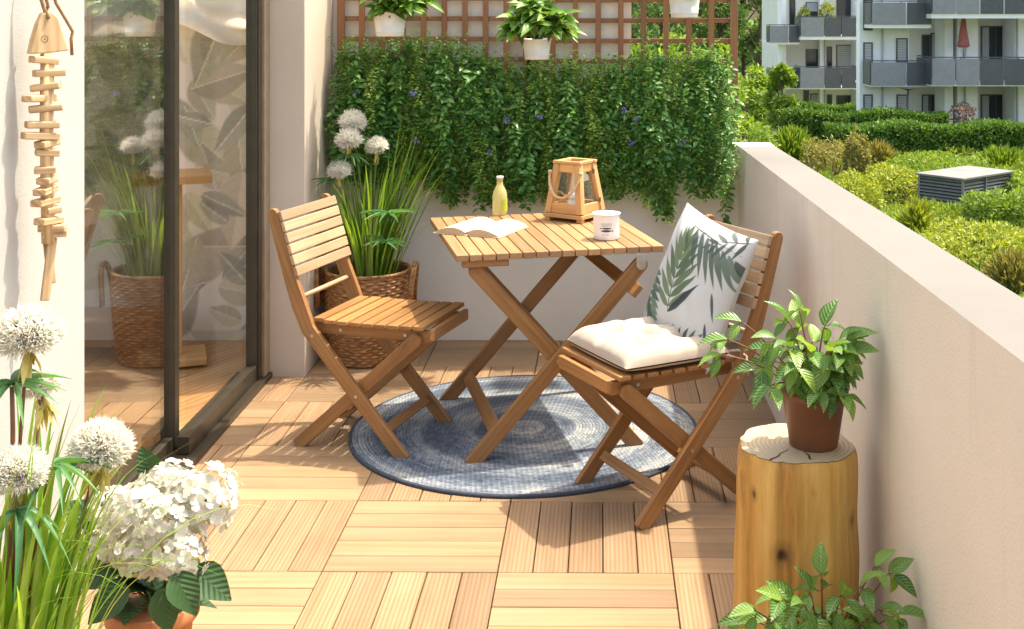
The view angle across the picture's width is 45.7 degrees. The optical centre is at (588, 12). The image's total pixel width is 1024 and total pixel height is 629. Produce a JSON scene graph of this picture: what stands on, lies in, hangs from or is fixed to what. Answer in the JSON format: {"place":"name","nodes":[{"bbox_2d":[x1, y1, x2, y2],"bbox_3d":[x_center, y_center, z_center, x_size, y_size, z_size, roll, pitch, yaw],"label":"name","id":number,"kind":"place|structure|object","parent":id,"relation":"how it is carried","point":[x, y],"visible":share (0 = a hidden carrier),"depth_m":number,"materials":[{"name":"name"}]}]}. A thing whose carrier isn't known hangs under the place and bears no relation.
{"place":"outdoors","nodes":[
{"label":"outdoors","id":0,"kind":"place"},
{"bbox_2d":[179,341,245,430],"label":"interior floor","id":1,"kind":"structure","parent":0,"point":[226,363],"depth_m":5.16,"materials":[{"name":"brown wood"}]},
{"bbox_2d":[84,24,245,340],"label":"wallpapered wall","id":2,"kind":"structure","parent":1,"relation":"on","point":[212,105],"depth_m":5.69,"materials":[{"name":"paper"}]},
{"bbox_2d":[84,0,245,45],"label":"valance","id":3,"kind":"object","parent":2,"relation":"attached to","point":[222,21],"visible":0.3,"depth_m":5.58,"materials":[{"name":"white fabric"}]},
{"bbox_2d":[179,168,211,366],"bbox_3d":[-1.830,1.119,5.320,0.320,0.825,0.280,0,0,-20],"label":"pedestal table","id":4,"kind":"object","parent":1,"relation":"on","point":[192,355],"visible":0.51,"depth_m":5.30,"materials":[{"name":"brown wood"}]},
{"bbox_2d":[312,108,471,276],"bbox_3d":[-0.905,0.808,5.355,0.783,0.785,0.577,0,0,12],"label":"tall grass plant","id":5,"kind":"object","parent":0,"point":[374,254],"depth_m":5.30,"materials":[{"name":"green plant"}]},
{"bbox_2d":[75,340,862,628],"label":"floor","id":6,"kind":"structure","parent":0,"point":[340,537],"depth_m":3.55,"materials":[{"name":"beige wood"}]},
{"bbox_2d":[0,0,83,606],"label":"house wall","id":7,"kind":"structure","parent":6,"relation":"on","point":[22,260],"depth_m":3.02,"materials":[{"name":"white paint"}]},
{"bbox_2d":[20,0,73,300],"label":"fish ornament","id":8,"kind":"object","parent":7,"relation":"hanging from","point":[47,40],"visible":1,"depth_m":2.90,"materials":[{"name":"beige wood"}]},
{"bbox_2d":[84,0,271,564],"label":"sliding door","id":9,"kind":"structure","parent":7,"relation":"attached to","point":[131,322],"depth_m":4.01,"materials":[{"name":"metal"}]},
{"bbox_2d":[0,301,275,628],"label":"potted grass plant","id":10,"kind":"object","parent":6,"relation":"on","point":[38,563],"visible":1,"depth_m":2.12,"materials":[{"name":"plant"}]},
{"bbox_2d":[64,446,243,628],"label":"hydrangea","id":11,"kind":"object","parent":6,"relation":"on","point":[178,595],"visible":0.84,"depth_m":2.64,"materials":[{"name":"plant"}]},
{"bbox_2d":[269,0,332,376],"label":"wall pier","id":12,"kind":"structure","parent":6,"relation":"on","point":[301,56],"depth_m":5.13,"materials":[{"name":"beige paint"}]},
{"bbox_2d":[314,260,418,367],"bbox_3d":[-0.985,1.318,5.400,0.465,0.443,0.393,0,0,0],"label":"wicker basket","id":13,"kind":"object","parent":6,"relation":"on","point":[365,352],"visible":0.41,"depth_m":5.25,"materials":[{"name":"wicker"}]},
{"bbox_2d":[348,375,695,498],"bbox_3d":[-0.237,1.537,4.478,1.280,0.012,1.280,0,0,0],"label":"round rug","id":14,"kind":"object","parent":6,"relation":"on","point":[548,444],"visible":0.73,"depth_m":4.28,"materials":[{"name":"fabric"}]},
{"bbox_2d":[268,193,467,457],"bbox_3d":[-0.789,1.130,4.415,0.626,0.860,0.403,0,0,17],"label":"folding chair","id":15,"kind":"object","parent":14,"relation":"on","point":[385,322],"visible":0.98,"depth_m":4.31,"materials":[{"name":"brown wood"}]},
{"bbox_2d":[430,213,663,462],"bbox_3d":[-0.180,1.192,4.544,0.736,0.736,0.830,0,0,-14],"label":"folding table","id":16,"kind":"object","parent":14,"relation":"on","point":[568,242],"visible":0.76,"depth_m":4.26,"materials":[{"name":"brown wood"}]},
{"bbox_2d":[433,217,528,238],"bbox_3d":[-0.405,0.810,4.575,0.276,0.027,0.256,0,0,23],"label":"open book","id":17,"kind":"object","parent":16,"relation":"on","point":[485,227],"visible":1,"depth_m":4.51,"materials":[{"name":"paper"}]},
{"bbox_2d":[492,176,506,215],"bbox_3d":[-0.362,0.744,4.925,0.061,0.157,0.060,0,0,0],"label":"glass bottle","id":18,"kind":"object","parent":16,"relation":"on","point":[499,202],"visible":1,"depth_m":4.90,"materials":[{"name":"beige glass"}]},
{"bbox_2d":[543,157,604,223],"bbox_3d":[-0.060,0.706,4.827,0.184,0.235,0.202,0,0,33],"label":"lantern","id":19,"kind":"object","parent":16,"relation":"on","point":[573,204],"visible":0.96,"depth_m":4.80,"materials":[{"name":"brown wood"}]},
{"bbox_2d":[592,210,620,240],"bbox_3d":[0.064,0.776,4.405,0.105,0.094,0.105,0,0,0],"label":"enamel cup","id":20,"kind":"object","parent":16,"relation":"on","point":[605,225],"visible":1,"depth_m":4.37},
{"bbox_2d":[333,0,773,341],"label":"back wall","id":21,"kind":"structure","parent":6,"relation":"on","point":[567,303],"depth_m":5.70,"materials":[{"name":"beige paint"}]},
{"bbox_2d":[337,0,529,82],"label":"trellis","id":22,"kind":"object","parent":21,"relation":"attached to","point":[443,18],"visible":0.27,"depth_m":5.65,"materials":[{"name":"brown wood"}]},
{"bbox_2d":[359,0,443,36],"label":"hanging pot","id":23,"kind":"object","parent":22,"relation":"hanging from","point":[389,17],"visible":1,"depth_m":5.37,"materials":[{"name":"white ceramic"}]},
{"bbox_2d":[322,30,537,213],"bbox_3d":[-0.720,0.500,5.527,0.986,0.869,0.253,0,0,0],"label":"trailing greenery","id":24,"kind":"object","parent":22,"relation":"hanging from","point":[494,144],"visible":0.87,"depth_m":5.51,"materials":[{"name":"green plant"}]},
{"bbox_2d":[527,0,737,124],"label":"trellis","id":25,"kind":"object","parent":21,"relation":"attached to","point":[643,20],"visible":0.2,"depth_m":5.65,"materials":[{"name":"brown wood"}]},
{"bbox_2d":[494,0,586,59],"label":"hanging pot","id":26,"kind":"object","parent":25,"relation":"hanging from","point":[532,19],"visible":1,"depth_m":5.34,"materials":[{"name":"white metal"}]},
{"bbox_2d":[521,30,743,225],"bbox_3d":[0.190,0.540,5.525,1.030,0.917,0.243,0,0,0],"label":"trailing greenery","id":27,"kind":"object","parent":25,"relation":"hanging from","point":[630,126],"visible":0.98,"depth_m":5.52,"materials":[{"name":"green plant"}]},
{"bbox_2d":[669,0,699,17],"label":"hanging pot","id":28,"kind":"object","parent":25,"relation":"hanging from","point":[683,8],"visible":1,"depth_m":5.38,"materials":[{"name":"white ceramic"}]},
{"bbox_2d":[559,214,782,529],"bbox_3d":[0.251,1.130,3.886,0.626,0.860,0.403,0,0,-29],"label":"folding chair","id":29,"kind":"object","parent":6,"relation":"on","point":[625,393],"visible":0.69,"depth_m":3.77,"materials":[{"name":"brown wood"}]},
{"bbox_2d":[567,316,749,375],"bbox_3d":[0.207,1.067,3.861,0.436,0.131,0.457,0,0,-29],"label":"seat pad","id":30,"kind":"object","parent":29,"relation":"on","point":[641,343],"visible":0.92,"depth_m":3.74,"materials":[{"name":"beige fabric"}]},
{"bbox_2d":[643,203,758,371],"bbox_3d":[0.354,0.882,3.943,0.132,0.436,0.436,23,-3,-27],"label":"scatter pillow","id":31,"kind":"object","parent":30,"relation":"on","point":[703,270],"visible":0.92,"depth_m":3.85,"materials":[{"name":"white fabric"}]},
{"bbox_2d":[733,423,859,628],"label":"log stool","id":32,"kind":"object","parent":6,"relation":"on","point":[795,507],"visible":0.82,"depth_m":2.85,"materials":[{"name":"brown wood"}]},
{"bbox_2d":[697,289,879,452],"bbox_3d":[0.477,0.871,2.926,0.436,0.368,0.291,0,0,0],"label":"variegated plant","id":33,"kind":"object","parent":32,"relation":"on","point":[814,396],"visible":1,"depth_m":2.90,"materials":[{"name":"green plant"}]},
{"bbox_2d":[717,541,924,628],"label":"variegated plant","id":34,"kind":"object","parent":6,"relation":"on","point":[787,606],"visible":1,"depth_m":2.56,"materials":[{"name":"green plant"}]},
{"bbox_2d":[739,146,1023,628],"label":"parapet wall","id":35,"kind":"structure","parent":6,"relation":"on","point":[933,432],"depth_m":2.65,"materials":[{"name":"beige paint"}]},
{"bbox_2d":[631,1,758,19],"label":"sky","id":36,"kind":"structure","parent":0,"point":[753,17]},
{"bbox_2d":[732,102,778,139],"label":"shrub","id":37,"kind":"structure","parent":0,"point":[749,126],"depth_m":66.00,"materials":[{"name":"green plant"}]},
{"bbox_2d":[634,20,1006,255],"bbox_3d":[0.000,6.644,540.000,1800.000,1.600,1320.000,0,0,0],"label":"ground","id":38,"kind":"structure","parent":0,"point":[755,77],"depth_m":143.94,"materials":[{"name":"green plant"}]},
{"bbox_2d":[631,2,675,57],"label":"tree","id":39,"kind":"object","parent":38,"relation":"on","point":[648,25],"visible":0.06,"depth_m":99.24,"materials":[{"name":"green plant"}]},
{"bbox_2d":[631,43,681,140],"bbox_3d":[2.194,3.462,46.939,3.598,4.791,3.884,0,0,-39],"label":"tree","id":40,"kind":"object","parent":38,"relation":"on","point":[635,46],"visible":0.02,"depth_m":47.02,"materials":[{"name":"green plant"}]},
{"bbox_2d":[631,2,698,55],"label":"tree","id":41,"kind":"object","parent":38,"relation":"on","point":[658,8],"visible":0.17,"depth_m":94.20,"materials":[{"name":"green plant"}]},
{"bbox_2d":[646,32,718,138],"bbox_3d":[3.640,3.264,47.111,3.904,5.211,3.851,0,0,0],"label":"tree","id":42,"kind":"object","parent":38,"relation":"on","point":[682,46],"visible":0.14,"depth_m":46.74,"materials":[{"name":"green plant"}]},
{"bbox_2d":[634,4,758,71],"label":"distant wood","id":43,"kind":"object","parent":38,"relation":"on","point":[750,58],"depth_m":151.68,"materials":[{"name":"green plant"}]},
{"bbox_2d":[671,4,723,51],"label":"tree","id":44,"kind":"object","parent":38,"relation":"on","point":[703,13],"visible":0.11,"depth_m":104.23,"materials":[{"name":"green plant"}]},
{"bbox_2d":[679,2,756,58],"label":"tree","id":45,"kind":"object","parent":38,"relation":"on","point":[703,32],"visible":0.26,"depth_m":97.85,"materials":[{"name":"green plant"}]},
{"bbox_2d":[692,43,773,141],"bbox_3d":[5.149,3.421,46.188,2.975,4.869,3.362,0,0,-28],"label":"tree","id":46,"kind":"object","parent":38,"relation":"on","point":[742,90],"visible":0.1,"depth_m":45.72,"materials":[{"name":"green plant"}]},
{"bbox_2d":[715,0,761,77],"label":"tree","id":47,"kind":"object","parent":38,"relation":"on","point":[743,57],"visible":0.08,"depth_m":99.78,"materials":[{"name":"green plant"}]},
{"bbox_2d":[722,0,761,98],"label":"tree","id":48,"kind":"object","parent":38,"relation":"on","point":[745,45],"visible":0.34,"depth_m":91.98,"materials":[{"name":"green plant"}]},
{"bbox_2d":[747,0,761,49],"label":"tree","id":49,"kind":"object","parent":38,"relation":"on","point":[758,3],"visible":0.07,"depth_m":94.80,"materials":[{"name":"green plant"}]},
{"bbox_2d":[736,120,780,148],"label":"shrub","id":50,"kind":"object","parent":38,"relation":"on","point":[761,134],"visible":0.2,"depth_m":39.75,"materials":[{"name":"green plant"}]},
{"bbox_2d":[736,63,786,139],"bbox_3d":[8.513,4.634,62.023,3.412,4.086,3.668,0,0,0],"label":"tree","id":51,"kind":"object","parent":38,"relation":"on","point":[757,87],"visible":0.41,"depth_m":61.48,"materials":[{"name":"green plant"}]},
{"bbox_2d":[760,61,800,131],"bbox_3d":[9.047,4.148,57.005,1.869,3.749,1.919,0,0,0],"label":"tree","id":52,"kind":"object","parent":38,"relation":"on","point":[781,74],"visible":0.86,"depth_m":56.85,"materials":[{"name":"green plant"}]},
{"bbox_2d":[768,122,815,163],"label":"shrub","id":53,"kind":"object","parent":38,"relation":"on","point":[789,139],"visible":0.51,"depth_m":42.59,"materials":[{"name":"green plant"}]},
{"bbox_2d":[777,99,855,130],"bbox_3d":[11.975,5.410,60.885,5.072,2.285,1.484,0,0,0],"label":"hedge","id":54,"kind":"object","parent":38,"relation":"on","point":[850,106],"visible":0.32,"depth_m":60.56,"materials":[{"name":"green plant"}]},
{"bbox_2d":[799,134,854,176],"bbox_3d":[8.154,5.028,40.948,2.161,1.809,2.259,0,0,0],"label":"shrub","id":55,"kind":"object","parent":38,"relation":"on","point":[814,154],"visible":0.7,"depth_m":40.71,"materials":[{"name":"green plant"}]},
{"bbox_2d":[841,125,871,182],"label":"shrub","id":56,"kind":"object","parent":38,"relation":"on","point":[856,160],"visible":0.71,"depth_m":37.83,"materials":[{"name":"green plant"}]},
{"bbox_2d":[829,167,887,211],"bbox_3d":[7.210,5.105,33.002,1.847,1.665,2.106,0,0,0],"label":"shrub","id":57,"kind":"object","parent":38,"relation":"on","point":[872,196],"visible":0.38,"depth_m":32.74,"materials":[{"name":"green plant"}]},
{"bbox_2d":[776,105,950,145],"bbox_3d":[11.532,4.913,50.690,7.212,2.033,1.529,0,0,0],"label":"hedge","id":58,"kind":"object","parent":38,"relation":"on","point":[813,120],"visible":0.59,"depth_m":50.34,"materials":[{"name":"green plant"}]},
{"bbox_2d":[859,138,898,163],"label":"shrub","id":59,"kind":"object","parent":38,"relation":"on","point":[881,150],"visible":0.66,"depth_m":44.23,"materials":[{"name":"green plant"}]},
{"bbox_2d":[859,161,918,205],"bbox_3d":[9.234,5.272,36.528,2.709,1.395,2.736,0,0,0],"label":"shrub","id":60,"kind":"object","parent":38,"relation":"on","point":[893,177],"visible":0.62,"depth_m":36.23,"materials":[{"name":"green plant"}]},
{"bbox_2d":[762,0,1023,122],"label":"apartment building","id":61,"kind":"structure","parent":38,"relation":"on","point":[867,54],"depth_m":54.17,"materials":[{"name":"white paint"}]},
{"bbox_2d":[789,0,794,23],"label":"window","id":62,"kind":"structure","parent":61,"relation":"in","point":[791,2],"depth_m":75.58,"materials":[{"name":"black glass"}]},
{"bbox_2d":[796,5,810,23],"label":"balcony plant","id":63,"kind":"object","parent":61,"relation":"on","point":[801,11],"visible":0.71,"depth_m":72.67,"materials":[{"name":"plant"}]},
{"bbox_2d":[803,90,808,107],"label":"window","id":64,"kind":"structure","parent":61,"relation":"in","point":[805,92],"depth_m":75.56,"materials":[{"name":"grey glass"}]},
{"bbox_2d":[806,2,817,15],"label":"window","id":65,"kind":"structure","parent":61,"relation":"in","point":[813,6],"depth_m":75.56,"materials":[{"name":"grey glass"}]},
{"bbox_2d":[806,49,817,67],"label":"window","id":66,"kind":"structure","parent":61,"relation":"in","point":[811,54],"depth_m":75.58,"materials":[{"name":"black glass"}]},
{"bbox_2d":[810,93,817,103],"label":"window","id":67,"kind":"structure","parent":61,"relation":"in","point":[813,96],"depth_m":75.56,"materials":[{"name":"grey glass"}]},
{"bbox_2d":[818,1,836,34],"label":"balcony plant","id":68,"kind":"object","parent":61,"relation":"on","point":[829,8],"visible":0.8,"depth_m":72.70,"materials":[{"name":"plant"}]},
{"bbox_2d":[827,47,831,67],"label":"window","id":69,"kind":"structure","parent":61,"relation":"in","point":[829,49],"depth_m":75.58,"materials":[{"name":"grey glass"}]},
{"bbox_2d":[827,94,831,104],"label":"window","id":70,"kind":"structure","parent":61,"relation":"in","point":[829,96],"depth_m":75.58,"materials":[{"name":"black glass"}]},
{"bbox_2d":[836,0,850,33],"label":"window","id":71,"kind":"structure","parent":61,"relation":"in","point":[843,7],"depth_m":75.58,"materials":[{"name":"grey glass"}]},
{"bbox_2d":[836,45,850,83],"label":"window","id":72,"kind":"structure","parent":61,"relation":"in","point":[843,52],"depth_m":75.56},
{"bbox_2d":[836,95,850,104],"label":"window","id":73,"kind":"structure","parent":61,"relation":"in","point":[840,99],"depth_m":75.58,"materials":[{"name":"black glass"}]},
{"bbox_2d":[863,0,872,29],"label":"window","id":74,"kind":"structure","parent":61,"relation":"in","point":[863,0],"depth_m":53.95,"materials":[{"name":"grey glass"}]},
{"bbox_2d":[863,42,872,61],"bbox_3d":[12.452,2.228,53.980,0.419,1.790,0.070,0,0,0],"label":"window","id":75,"kind":"structure","parent":61,"relation":"in","point":[867,46],"depth_m":53.96,"materials":[{"name":"white glass"}]},
{"bbox_2d":[863,94,872,108],"bbox_3d":[12.452,4.208,53.980,0.419,1.104,0.070,0,0,0],"label":"window","id":76,"kind":"structure","parent":61,"relation":"in","point":[867,98],"depth_m":53.96,"materials":[{"name":"grey glass"}]},
{"bbox_2d":[896,94,906,108],"bbox_3d":[13.975,4.093,53.980,0.495,0.876,0.070,0,0,0],"label":"window","id":77,"kind":"structure","parent":61,"relation":"in","point":[901,99],"depth_m":53.96,"materials":[{"name":"grey glass"}]},
{"bbox_2d":[896,38,907,62],"bbox_3d":[13.965,1.694,53.980,0.514,1.104,0.070,0,0,0],"label":"window","id":78,"kind":"structure","parent":61,"relation":"in","point":[901,43],"depth_m":53.96,"materials":[{"name":"white glass"}]},
{"bbox_2d":[922,35,929,58],"bbox_3d":[15.487,2.137,55.580,0.392,2.235,0.070,0,0,0],"label":"window","id":79,"kind":"structure","parent":61,"relation":"in","point":[925,38],"depth_m":55.58,"materials":[{"name":"black glass"}]},
{"bbox_2d":[922,94,929,113],"bbox_3d":[15.467,4.528,55.580,0.353,1.529,0.070,0,0,0],"label":"window","id":80,"kind":"structure","parent":61,"relation":"in","point":[925,97],"depth_m":55.55,"materials":[{"name":"grey glass"}]},
{"bbox_2d":[930,94,934,112],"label":"window","id":81,"kind":"structure","parent":61,"relation":"in","point":[932,96],"depth_m":55.58,"materials":[{"name":"black glass"}]},
{"bbox_2d":[931,33,934,58],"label":"window","id":82,"kind":"structure","parent":61,"relation":"in","point":[932,34],"depth_m":55.55,"materials":[{"name":"grey glass"}]},
{"bbox_2d":[957,18,969,58],"bbox_3d":[16.532,1.569,53.400,0.560,2.950,0.560,0,0,0],"label":"closed parasol","id":83,"kind":"object","parent":61,"relation":"on","point":[963,41],"visible":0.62,"depth_m":53.29,"materials":[{"name":"fabric"}]},
{"bbox_2d":[980,26,1002,58],"bbox_3d":[18.682,1.941,55.580,1.372,2.627,0.070,0,0,0],"label":"window","id":84,"kind":"structure","parent":61,"relation":"in","point":[990,36],"depth_m":55.58,"materials":[{"name":"black glass"}]},
{"bbox_2d":[980,94,1002,119],"bbox_3d":[18.682,4.685,55.580,1.372,1.843,0.070,0,0,0],"label":"window","id":85,"kind":"structure","parent":61,"relation":"in","point":[990,104],"depth_m":55.58,"materials":[{"name":"black glass"}]},
{"bbox_2d":[809,144,1023,298],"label":"ground cover","id":86,"kind":"object","parent":38,"relation":"on","point":[943,211],"visible":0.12,"depth_m":32.64,"materials":[{"name":"green plant"}]},
{"bbox_2d":[893,194,939,232],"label":"shrub","id":87,"kind":"object","parent":38,"relation":"on","point":[913,215],"visible":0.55,"depth_m":28.86,"materials":[{"name":"green plant"}]},
{"bbox_2d":[822,115,1023,156],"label":"hedge","id":88,"kind":"object","parent":38,"relation":"on","point":[976,134],"visible":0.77,"depth_m":46.99,"materials":[{"name":"green plant"}]},
{"bbox_2d":[886,149,1002,171],"bbox_3d":[12.301,5.389,42.438,4.021,1.138,4.317,0,0,0],"label":"shrub","id":89,"kind":"object","parent":38,"relation":"on","point":[934,164],"visible":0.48,"depth_m":42.09,"materials":[{"name":"green plant"}]},
{"bbox_2d":[949,101,976,123],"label":"shrub","id":90,"kind":"object","parent":38,"relation":"on","point":[960,108],"visible":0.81,"depth_m":50.72,"materials":[{"name":"plant"}]},
{"bbox_2d":[915,165,1013,218],"bbox_3d":[10.785,5.266,35.175,3.080,1.256,1.950,0,0,-40],"label":"ventilation box","id":91,"kind":"object","parent":38,"relation":"on","point":[949,185],"visible":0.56,"depth_m":34.62,"materials":[{"name":"metal"}]},
{"bbox_2d":[919,216,1023,271],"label":"shrub","id":92,"kind":"object","parent":38,"relation":"on","point":[955,237],"visible":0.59,"depth_m":26.74,"materials":[{"name":"green plant"}]},
{"bbox_2d":[957,186,1023,229],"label":"shrub","id":93,"kind":"object","parent":38,"relation":"on","point":[977,207],"visible":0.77,"depth_m":30.79,"materials":[{"name":"green plant"}]},
{"bbox_2d":[973,142,1023,169],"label":"shrub","id":94,"kind":"object","parent":38,"relation":"on","point":[1004,154],"visible":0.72,"depth_m":43.65,"materials":[{"name":"green plant"}]},
{"bbox_2d":[979,246,1023,294],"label":"shrub","id":95,"kind":"object","parent":38,"relation":"on","point":[1004,268],"visible":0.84,"depth_m":24.34,"materials":[{"name":"green plant"}]},
{"bbox_2d":[1000,168,1023,200],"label":"shrub","id":96,"kind":"object","parent":38,"relation":"on","point":[1016,180],"visible":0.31,"depth_m":35.32,"materials":[{"name":"green plant"}]},
{"bbox_2d":[900,87,915,108],"bbox_3d":[13.583,4.498,51.500,0.680,2.692,0.680,0,0,0],"label":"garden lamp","id":97,"kind":"object","parent":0,"point":[907,88],"visible":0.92,"depth_m":51.46,"materials":[{"name":"grey metal"}]}
]}

